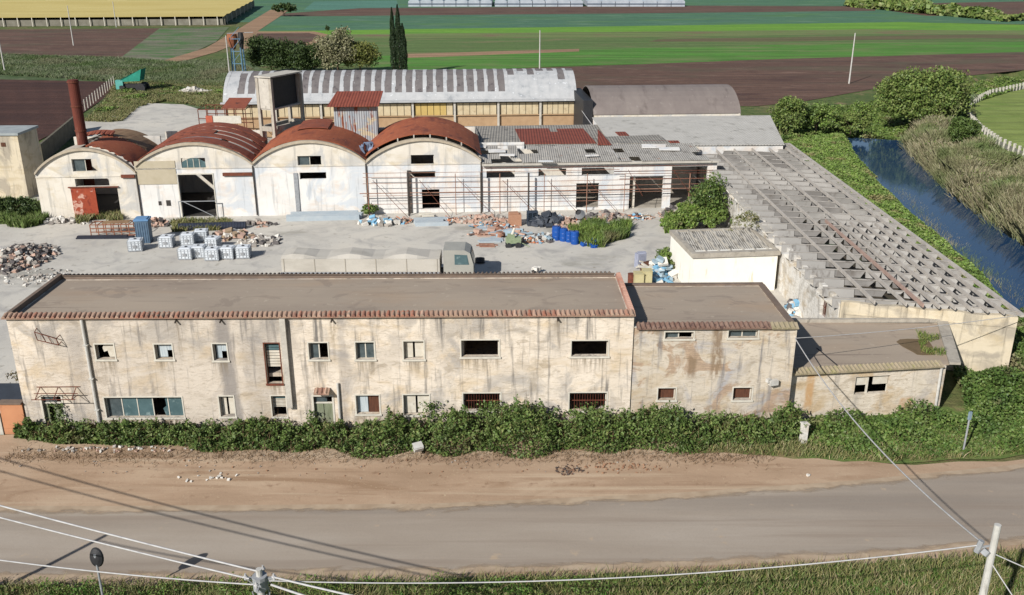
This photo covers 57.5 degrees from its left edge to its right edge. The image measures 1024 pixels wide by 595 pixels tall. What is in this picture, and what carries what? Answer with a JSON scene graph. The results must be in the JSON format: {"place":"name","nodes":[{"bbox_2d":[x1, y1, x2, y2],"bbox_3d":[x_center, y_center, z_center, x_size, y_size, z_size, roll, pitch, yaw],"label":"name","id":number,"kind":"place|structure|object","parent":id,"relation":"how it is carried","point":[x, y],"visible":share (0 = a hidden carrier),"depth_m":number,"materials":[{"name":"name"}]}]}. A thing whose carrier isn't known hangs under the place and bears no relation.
{"place":"outdoors","nodes":[
{"label":"outdoors","id":0,"kind":"place"},
{"bbox_2d":[0,79,113,139],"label":"field","id":1,"kind":"structure","parent":0,"point":[45,106],"depth_m":165.73,"materials":[{"name":"soil"}]},
{"bbox_2d":[0,28,158,57],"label":"field","id":2,"kind":"structure","parent":0,"point":[105,42],"depth_m":273.06,"materials":[{"name":"soil"}]},
{"bbox_2d":[0,58,263,81],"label":"field","id":3,"kind":"structure","parent":0,"point":[10,77],"depth_m":196.64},
{"bbox_2d":[0,52,260,86],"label":"back reeds","id":4,"kind":"object","parent":3,"relation":"on","point":[100,68],"visible":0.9,"depth_m":207.92,"materials":[{"name":"plant"}]},
{"bbox_2d":[227,27,252,70],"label":"silo tower","id":5,"kind":"structure","parent":3,"relation":"on","point":[232,38],"depth_m":194.03,"materials":[{"name":"blue metal"}]},
{"bbox_2d":[86,90,220,117],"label":"field","id":6,"kind":"structure","parent":0,"point":[197,107],"depth_m":160.37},
{"bbox_2d":[115,68,149,90],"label":"green vehicle","id":7,"kind":"object","parent":6,"relation":"on","point":[138,75],"visible":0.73,"depth_m":175.50,"materials":[{"name":"teal paint"}]},
{"bbox_2d":[84,80,224,121],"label":"back weeds","id":8,"kind":"object","parent":6,"relation":"on","point":[119,114],"visible":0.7,"depth_m":165.63,"materials":[{"name":"green plant"}]},
{"bbox_2d":[90,82,222,117],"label":"back scrub","id":9,"kind":"object","parent":6,"relation":"on","point":[144,94],"visible":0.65,"depth_m":171.78,"materials":[{"name":"green plant"}]},
{"bbox_2d":[122,27,228,59],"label":"field","id":10,"kind":"structure","parent":0,"point":[163,43],"depth_m":270.11,"materials":[{"name":"plant"}]},
{"bbox_2d":[167,10,286,60],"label":"track","id":11,"kind":"structure","parent":0,"point":[261,21],"depth_m":298.74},
{"bbox_2d":[248,33,319,43],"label":"field","id":12,"kind":"structure","parent":0,"point":[303,37],"depth_m":288.66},
{"bbox_2d":[304,0,399,9],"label":"field","id":13,"kind":"structure","parent":0,"point":[327,5],"depth_m":447.08,"materials":[{"name":"plant"}]},
{"bbox_2d":[0,103,799,422],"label":"yard","id":14,"kind":"structure","parent":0,"point":[152,257],"depth_m":85.00,"materials":[{"name":"concrete"}]},
{"bbox_2d":[0,399,25,434],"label":"orange wall","id":15,"kind":"structure","parent":14,"relation":"on","point":[12,411],"depth_m":51.88,"materials":[{"name":"paint"}]},
{"bbox_2d":[0,196,40,215],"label":"dark bush","id":16,"kind":"object","parent":14,"relation":"on","point":[10,201],"visible":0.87,"depth_m":93.86,"materials":[{"name":"green plant"}]},
{"bbox_2d":[0,195,49,228],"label":"yard weeds","id":17,"kind":"object","parent":14,"relation":"on","point":[13,219],"visible":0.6,"depth_m":91.69,"materials":[{"name":"green plant"}]},
{"bbox_2d":[0,242,60,274],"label":"rubbish heap","id":18,"kind":"object","parent":14,"relation":"on","point":[17,253],"visible":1,"depth_m":80.39,"materials":[{"name":"stone"}]},
{"bbox_2d":[66,79,98,209],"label":"rusty chimney","id":19,"kind":"object","parent":14,"relation":"on","point":[80,130],"visible":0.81,"depth_m":92.11,"materials":[{"name":"metal"}]},
{"bbox_2d":[73,210,123,223],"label":"yard weeds","id":20,"kind":"object","parent":14,"relation":"on","point":[108,215],"visible":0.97,"depth_m":92.95,"materials":[{"name":"green plant"}]},
{"bbox_2d":[34,129,164,218],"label":"vaulted workshop","id":21,"kind":"structure","parent":14,"relation":"on","point":[112,155],"depth_m":92.75,"materials":[{"name":"paint"}]},
{"bbox_2d":[133,216,153,243],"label":"portable cabin","id":22,"kind":"object","parent":14,"relation":"on","point":[142,226],"visible":0.81,"depth_m":85.49,"materials":[{"name":"blue plastic"}]},
{"bbox_2d":[170,216,232,231],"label":"yard weeds","id":23,"kind":"object","parent":14,"relation":"on","point":[174,224],"visible":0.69,"depth_m":91.18,"materials":[{"name":"green plant"}]},
{"bbox_2d":[134,122,269,217],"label":"vaulted workshop","id":24,"kind":"structure","parent":14,"relation":"on","point":[196,170],"depth_m":93.51,"materials":[{"name":"paint"}]},
{"bbox_2d":[178,221,246,230],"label":"ribbed pipe","id":25,"kind":"object","parent":14,"relation":"on","point":[235,225],"visible":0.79,"depth_m":89.95,"materials":[{"name":"metal"}]},
{"bbox_2d":[197,98,253,129],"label":"rusty gantry","id":26,"kind":"object","parent":14,"relation":"on","point":[233,104],"visible":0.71,"depth_m":123.64,"materials":[{"name":"orange paint"}]},
{"bbox_2d":[212,227,255,241],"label":"debris heap","id":27,"kind":"object","parent":14,"relation":"on","point":[227,234],"visible":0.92,"depth_m":87.13,"materials":[{"name":"beige stone"}]},
{"bbox_2d":[237,233,281,246],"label":"debris heap","id":28,"kind":"object","parent":14,"relation":"on","point":[262,239],"visible":0.96,"depth_m":86.00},
{"bbox_2d":[254,70,304,147],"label":"concrete tower","id":29,"kind":"structure","parent":14,"relation":"on","point":[278,90],"depth_m":101.44,"materials":[{"name":"grey concrete"}]},
{"bbox_2d":[252,119,370,215],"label":"vaulted workshop","id":30,"kind":"structure","parent":14,"relation":"on","point":[313,165],"depth_m":94.07,"materials":[{"name":"paint"}]},
{"bbox_2d":[286,210,362,221],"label":"profile stack","id":31,"kind":"object","parent":14,"relation":"on","point":[325,215],"visible":0.98,"depth_m":93.18,"materials":[{"name":"metal"}]},
{"bbox_2d":[327,91,399,157],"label":"corrugated kiosk","id":32,"kind":"object","parent":14,"relation":"on","point":[356,112],"visible":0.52,"depth_m":100.55,"materials":[{"name":"white metal"}]},
{"bbox_2d":[281,242,474,273],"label":"articulated truck","id":33,"kind":"object","parent":14,"relation":"on","point":[459,257],"visible":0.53,"depth_m":74.90,"materials":[{"name":"paint"}]},
{"bbox_2d":[357,214,404,226],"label":"bags","id":34,"kind":"object","parent":14,"relation":"on","point":[385,220],"visible":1,"depth_m":91.55,"materials":[{"name":"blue plastic"}]},
{"bbox_2d":[220,68,575,137],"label":"long barrel shed","id":35,"kind":"structure","parent":14,"relation":"on","point":[497,97],"depth_m":134.52,"materials":[{"name":"metal"}]},
{"bbox_2d":[366,116,481,213],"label":"vaulted workshop","id":36,"kind":"structure","parent":14,"relation":"on","point":[429,144],"depth_m":94.90,"materials":[{"name":"paint"}]},
{"bbox_2d":[451,213,507,223],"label":"brick rubble","id":37,"kind":"object","parent":14,"relation":"on","point":[472,218],"visible":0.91,"depth_m":92.30,"materials":[{"name":"brick"}]},
{"bbox_2d":[467,223,532,237],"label":"rubble heap","id":38,"kind":"object","parent":14,"relation":"on","point":[497,230],"visible":0.88,"depth_m":88.45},
{"bbox_2d":[360,165,711,216],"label":"pipe trellis","id":39,"kind":"object","parent":14,"relation":"on","point":[481,187],"visible":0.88,"depth_m":94.67,"materials":[{"name":"metal"}]},
{"bbox_2d":[526,210,565,227],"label":"black tarpaulin","id":40,"kind":"object","parent":14,"relation":"on","point":[548,219],"visible":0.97,"depth_m":90.89,"materials":[{"name":"plastic"}]},
{"bbox_2d":[476,125,669,148],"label":"corrugated shed","id":41,"kind":"structure","parent":14,"relation":"on","point":[544,135],"depth_m":107.09,"materials":[{"name":"metal"}]},
{"bbox_2d":[479,142,718,211],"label":"whitewashed range","id":42,"kind":"structure","parent":14,"relation":"on","point":[642,158],"depth_m":96.59,"materials":[{"name":"paint"}]},
{"bbox_2d":[566,216,634,247],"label":"yard weeds","id":43,"kind":"object","parent":14,"relation":"on","point":[599,231],"visible":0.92,"depth_m":87.64,"materials":[{"name":"green plant"}]},
{"bbox_2d":[573,84,740,124],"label":"grey barrel shed","id":44,"kind":"structure","parent":14,"relation":"on","point":[590,101],"depth_m":127.95,"materials":[{"name":"concrete"}]},
{"bbox_2d":[647,255,677,282],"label":"blue scrap heap","id":45,"kind":"object","parent":14,"relation":"on","point":[662,267],"visible":0.9,"depth_m":76.66,"materials":[{"name":"plastic"}]},
{"bbox_2d":[592,115,784,183],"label":"pale roofed shed","id":46,"kind":"structure","parent":14,"relation":"on","point":[711,134],"depth_m":111.20,"materials":[{"name":"concrete"}]},
{"bbox_2d":[670,201,709,228],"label":"yard shrub","id":47,"kind":"object","parent":14,"relation":"on","point":[685,212],"visible":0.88,"depth_m":88.90,"materials":[{"name":"green plant"}]},
{"bbox_2d":[684,172,732,226],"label":"yard shrub","id":48,"kind":"object","parent":14,"relation":"on","point":[714,190],"visible":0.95,"depth_m":89.24,"materials":[{"name":"green plant"}]},
{"bbox_2d":[689,204,732,228],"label":"yard shrub","id":49,"kind":"object","parent":14,"relation":"on","point":[721,214],"visible":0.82,"depth_m":88.46,"materials":[{"name":"green plant"}]},
{"bbox_2d":[669,227,780,289],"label":"white store","id":50,"kind":"structure","parent":14,"relation":"on","point":[746,254],"depth_m":73.60,"materials":[{"name":"beige paint"}]},
{"bbox_2d":[789,318,960,419],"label":"shed","id":51,"kind":"structure","parent":14,"relation":"on","point":[900,365],"depth_m":54.12,"materials":[{"name":"paint"}]},
{"bbox_2d":[408,49,578,57],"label":"field","id":52,"kind":"structure","parent":0,"point":[478,53],"depth_m":241.95,"materials":[{"name":"soil"}]},
{"bbox_2d":[0,468,1023,574],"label":"road","id":53,"kind":"structure","parent":0,"point":[898,515],"depth_m":43.48,"materials":[{"name":"asphalt"}]},
{"bbox_2d":[0,536,1023,579],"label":"road dust","id":54,"kind":"object","parent":53,"relation":"on","point":[426,570],"visible":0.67,"depth_m":40.84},
{"bbox_2d":[0,463,1023,513],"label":"road dust","id":55,"kind":"object","parent":53,"relation":"on","point":[420,507],"visible":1,"depth_m":45.63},
{"bbox_2d":[0,433,1023,505],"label":"shoulder","id":56,"kind":"object","parent":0,"point":[55,482],"visible":0.68,"depth_m":48.07},
{"bbox_2d":[0,442,777,468],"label":"hedge litter","id":57,"kind":"object","parent":56,"relation":"on","point":[221,454],"visible":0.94,"depth_m":49.77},
{"bbox_2d":[0,22,1023,464],"bbox_3d":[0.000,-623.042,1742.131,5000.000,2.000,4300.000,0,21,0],"label":"ground","id":58,"kind":"structure","parent":0,"point":[952,394],"depth_m":165.27,"materials":[{"name":"plant"}]},
{"bbox_2d":[0,125,42,198],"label":"boundary house","id":59,"kind":"structure","parent":58,"relation":"on","point":[21,162],"depth_m":100.61,"materials":[{"name":"paint"}]},
{"bbox_2d":[39,116,75,161],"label":"boundary wall","id":60,"kind":"structure","parent":58,"relation":"on","point":[55,141],"depth_m":125.98,"materials":[{"name":"concrete"}]},
{"bbox_2d":[0,0,254,26],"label":"netting shelter","id":61,"kind":"object","parent":58,"relation":"on","point":[227,10],"visible":1,"depth_m":354.65,"materials":[{"name":"fabric"}]},
{"bbox_2d":[242,34,294,70],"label":"broadleaf tree","id":62,"kind":"object","parent":58,"relation":"on","point":[263,49],"visible":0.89,"depth_m":199.72,"materials":[{"name":"green plant"}]},
{"bbox_2d":[268,36,319,70],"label":"broadleaf tree","id":63,"kind":"object","parent":58,"relation":"on","point":[288,46],"visible":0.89,"depth_m":199.75,"materials":[{"name":"green plant"}]},
{"bbox_2d":[1,271,635,430],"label":"office block","id":64,"kind":"structure","parent":58,"relation":"on","point":[193,347],"depth_m":51.46,"materials":[{"name":"beige paint"}]},
{"bbox_2d":[39,395,67,426],"bbox_3d":[-25.516,6.472,52.070,1.283,2.405,0.246,0,20,0],"label":"door","id":65,"kind":"structure","parent":64,"relation":"in","point":[45,402],"depth_m":51.94,"materials":[{"name":"white glass"}]},
{"bbox_2d":[102,396,185,419],"bbox_3d":[-20.472,6.101,52.014,4.497,1.417,0.330,0,21,-1],"label":"window","id":66,"kind":"structure","parent":64,"relation":"in","point":[116,405],"depth_m":52.12,"materials":[{"name":"teal glass"}]},
{"bbox_2d":[263,342,283,385],"bbox_3d":[-13.081,3.608,51.187,0.976,2.560,0.342,0,20,0],"label":"window","id":67,"kind":"structure","parent":64,"relation":"in","point":[270,349],"depth_m":51.18,"materials":[{"name":"white glass"}]},
{"bbox_2d":[311,395,335,430],"bbox_3d":[-10.525,6.449,52.274,1.234,2.306,0.245,0,20,0],"label":"door","id":68,"kind":"structure","parent":64,"relation":"in","point":[321,403],"depth_m":52.22,"materials":[{"name":"green wood"}]},
{"bbox_2d":[354,341,376,361],"bbox_3d":[-8.019,2.890,50.990,1.234,1.181,0.345,0,20,0],"label":"window","id":69,"kind":"structure","parent":64,"relation":"in","point":[365,349],"depth_m":51.06,"materials":[{"name":"white glass"}]},
{"bbox_2d":[354,394,381,415],"bbox_3d":[-8.041,5.957,52.137,1.515,1.323,0.349,0,20,0],"label":"window","id":70,"kind":"structure","parent":64,"relation":"in","point":[362,399],"depth_m":52.21,"materials":[{"name":"wood"}]},
{"bbox_2d":[402,340,425,361],"bbox_3d":[-5.367,2.864,51.018,1.320,1.243,0.346,0,20,0],"label":"window","id":71,"kind":"structure","parent":64,"relation":"in","point":[408,344],"depth_m":51.09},
{"bbox_2d":[402,394,430,416],"bbox_3d":[-5.332,5.977,52.183,1.660,1.420,0.351,0,20,0],"label":"window","id":72,"kind":"structure","parent":64,"relation":"in","point":[409,399],"depth_m":52.26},
{"bbox_2d":[309,25,357,69],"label":"broadleaf tree","id":73,"kind":"object","parent":58,"relation":"on","point":[329,46],"visible":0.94,"depth_m":198.86,"materials":[{"name":"green plant"}]},
{"bbox_2d":[339,40,381,69],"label":"broadleaf tree","id":74,"kind":"object","parent":58,"relation":"on","point":[366,53],"visible":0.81,"depth_m":200.52,"materials":[{"name":"green plant"}]},
{"bbox_2d":[5,393,809,459],"bbox_3d":[-5.715,6.911,50.831,44.668,3.757,5.132,0,21,0],"label":"bramble hedge","id":75,"kind":"object","parent":58,"relation":"on","point":[185,432],"visible":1,"depth_m":50.77,"materials":[{"name":"green plant"}]},
{"bbox_2d":[624,282,798,428],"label":"annex block","id":76,"kind":"structure","parent":58,"relation":"on","point":[700,347],"depth_m":51.95,"materials":[{"name":"paint"}]},
{"bbox_2d":[766,95,807,133],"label":"willow bush","id":77,"kind":"object","parent":58,"relation":"on","point":[788,104],"visible":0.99,"depth_m":132.39,"materials":[{"name":"green plant"}]},
{"bbox_2d":[799,100,840,133],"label":"willow bush","id":78,"kind":"object","parent":58,"relation":"on","point":[823,113],"visible":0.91,"depth_m":135.02,"materials":[{"name":"green plant"}]},
{"bbox_2d":[821,109,872,133],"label":"willow bush","id":79,"kind":"object","parent":58,"relation":"on","point":[862,119],"visible":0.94,"depth_m":137.65,"materials":[{"name":"green plant"}]},
{"bbox_2d":[696,143,1023,371],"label":"ruined shed","id":80,"kind":"structure","parent":58,"relation":"on","point":[846,252],"depth_m":70.58,"materials":[{"name":"concrete"}]},
{"bbox_2d":[773,76,1023,140],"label":"bend scrub","id":81,"kind":"object","parent":58,"relation":"on","point":[890,128],"visible":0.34,"depth_m":150.12,"materials":[{"name":"green plant"}]},
{"bbox_2d":[783,131,1023,368],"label":"bank vegetation","id":82,"kind":"object","parent":58,"relation":"on","point":[854,182],"visible":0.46,"depth_m":105.90,"materials":[{"name":"green plant"}]},
{"bbox_2d":[799,307,1023,459],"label":"undergrowth","id":83,"kind":"object","parent":58,"relation":"on","point":[991,396],"visible":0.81,"depth_m":52.46,"materials":[{"name":"green plant"}]},
{"bbox_2d":[868,65,976,123],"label":"willow bush","id":84,"kind":"object","parent":58,"relation":"on","point":[909,91],"visible":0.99,"depth_m":142.42,"materials":[{"name":"green plant"}]},
{"bbox_2d":[897,114,1023,244],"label":"reed bed","id":85,"kind":"object","parent":58,"relation":"on","point":[946,171],"visible":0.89,"depth_m":109.78,"materials":[{"name":"plant"}]},
{"bbox_2d":[946,115,981,142],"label":"willow bush","id":86,"kind":"object","parent":58,"relation":"on","point":[964,127],"visible":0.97,"depth_m":123.60,"materials":[{"name":"green plant"}]},
{"bbox_2d":[967,82,1023,157],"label":"pasture fence","id":87,"kind":"object","parent":58,"relation":"on","point":[1008,146],"visible":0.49,"depth_m":136.45,"materials":[{"name":"grey"}]},
{"bbox_2d":[0,0,1023,21],"bbox_3d":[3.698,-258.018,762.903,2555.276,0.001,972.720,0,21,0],"label":"field","id":88,"kind":"structure","parent":0,"point":[259,9],"depth_m":398.08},
{"bbox_2d":[408,0,492,6],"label":"greenhouse","id":89,"kind":"object","parent":88,"relation":"on","point":[450,3],"visible":1,"depth_m":437.95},
{"bbox_2d":[494,0,582,6],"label":"greenhouse","id":90,"kind":"object","parent":88,"relation":"on","point":[540,3],"visible":1,"depth_m":437.95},
{"bbox_2d":[582,0,684,6],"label":"greenhouse","id":91,"kind":"object","parent":88,"relation":"on","point":[634,3],"visible":0.99,"depth_m":437.95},
{"bbox_2d":[843,0,1023,21],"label":"scrub","id":92,"kind":"object","parent":88,"relation":"on","point":[955,10],"visible":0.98,"depth_m":384.53,"materials":[{"name":"green plant"}]},
{"bbox_2d":[0,541,1023,594],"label":"verge","id":93,"kind":"structure","parent":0,"point":[559,587],"depth_m":39.74,"materials":[{"name":"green plant"}]},
{"bbox_2d":[243,565,275,594],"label":"utility pole","id":94,"kind":"object","parent":93,"relation":"on","point":[259,577],"visible":1,"depth_m":29.51,"materials":[{"name":"concrete"}]},
{"bbox_2d":[0,517,249,579],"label":"cable","id":95,"kind":"object","parent":94,"relation":"attached to","point":[126,549],"visible":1,"depth_m":31.09,"materials":[{"name":"metal"}]},
{"bbox_2d":[0,559,252,584],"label":"cable","id":96,"kind":"object","parent":94,"relation":"attached to","point":[126,574],"visible":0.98,"depth_m":30.33,"materials":[{"name":"rubber"}]},
{"bbox_2d":[0,505,255,571],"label":"cable","id":97,"kind":"object","parent":94,"relation":"attached to","point":[177,551],"visible":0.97,"depth_m":31.37,"materials":[{"name":"metal"}]},
{"bbox_2d":[973,523,1001,594],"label":"utility pole","id":98,"kind":"object","parent":93,"relation":"on","point":[990,554],"visible":1,"depth_m":28.14,"materials":[{"name":"concrete"}]},
{"bbox_2d":[267,545,976,583],"bbox_3d":[3.177,8.233,28.888,21.970,1.994,0.044,1,21,2],"label":"cable","id":99,"kind":"object","parent":98,"relation":"attached to","point":[619,577],"visible":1,"depth_m":29.06,"materials":[{"name":"metal"}]},
{"bbox_2d":[795,338,978,539],"bbox_3d":[14.841,4.824,39.567,0.060,3.201,23.292,1,21,3],"label":"cable","id":100,"kind":"object","parent":98,"relation":"attached to","point":[933,501],"visible":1,"depth_m":35.57,"materials":[{"name":"rubber"}]},
{"bbox_2d":[0,544,1023,586],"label":"shoulder","id":101,"kind":"object","parent":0,"point":[575,572],"visible":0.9,"depth_m":40.66},
{"bbox_2d":[281,6,874,15],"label":"field","id":102,"kind":"structure","parent":0,"point":[490,10],"depth_m":410.78,"materials":[{"name":"plant"}]},
{"bbox_2d":[248,30,1023,65],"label":"field","id":103,"kind":"structure","parent":0,"point":[431,45],"depth_m":270.49,"materials":[{"name":"plant"}]},
{"bbox_2d":[259,14,1023,30],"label":"field","id":104,"kind":"structure","parent":0,"point":[372,23],"depth_m":348.64,"materials":[{"name":"plant"}]},
{"bbox_2d":[314,22,1023,33],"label":"field","id":105,"kind":"structure","parent":0,"point":[874,25],"depth_m":318.00,"materials":[{"name":"plant"}]},
{"bbox_2d":[325,29,1023,37],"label":"field","id":106,"kind":"structure","parent":0,"point":[642,34],"depth_m":299.11,"materials":[{"name":"plant"}]},
{"bbox_2d":[371,42,1023,69],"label":"field","id":107,"kind":"structure","parent":0,"point":[643,56],"depth_m":239.77,"materials":[{"name":"plant"}]},
{"bbox_2d":[526,52,1023,105],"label":"field","id":108,"kind":"structure","parent":0,"point":[761,82],"depth_m":204.78,"materials":[{"name":"soil"}]},
{"bbox_2d":[649,34,1023,41],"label":"field","id":109,"kind":"structure","parent":0,"point":[779,39],"depth_m":282.41,"materials":[{"name":"plant"}]},
{"bbox_2d":[674,366,1023,463],"bbox_3d":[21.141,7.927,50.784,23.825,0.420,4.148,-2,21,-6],"label":"verge grass","id":110,"kind":"structure","parent":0,"point":[792,446],"depth_m":50.20,"materials":[{"name":"plant"}]},
{"bbox_2d":[847,137,1023,310],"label":"canal water","id":111,"kind":"structure","parent":0,"point":[890,164],"depth_m":98.74,"materials":[{"name":"blue liquid"}]},
{"bbox_2d":[880,1,1023,15],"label":"field","id":112,"kind":"structure","parent":0,"point":[1007,8],"depth_m":439.28,"materials":[{"name":"plant"}]},
{"bbox_2d":[975,89,1023,150],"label":"field","id":113,"kind":"structure","parent":0,"point":[1002,115],"depth_m":151.79,"materials":[{"name":"plant"}]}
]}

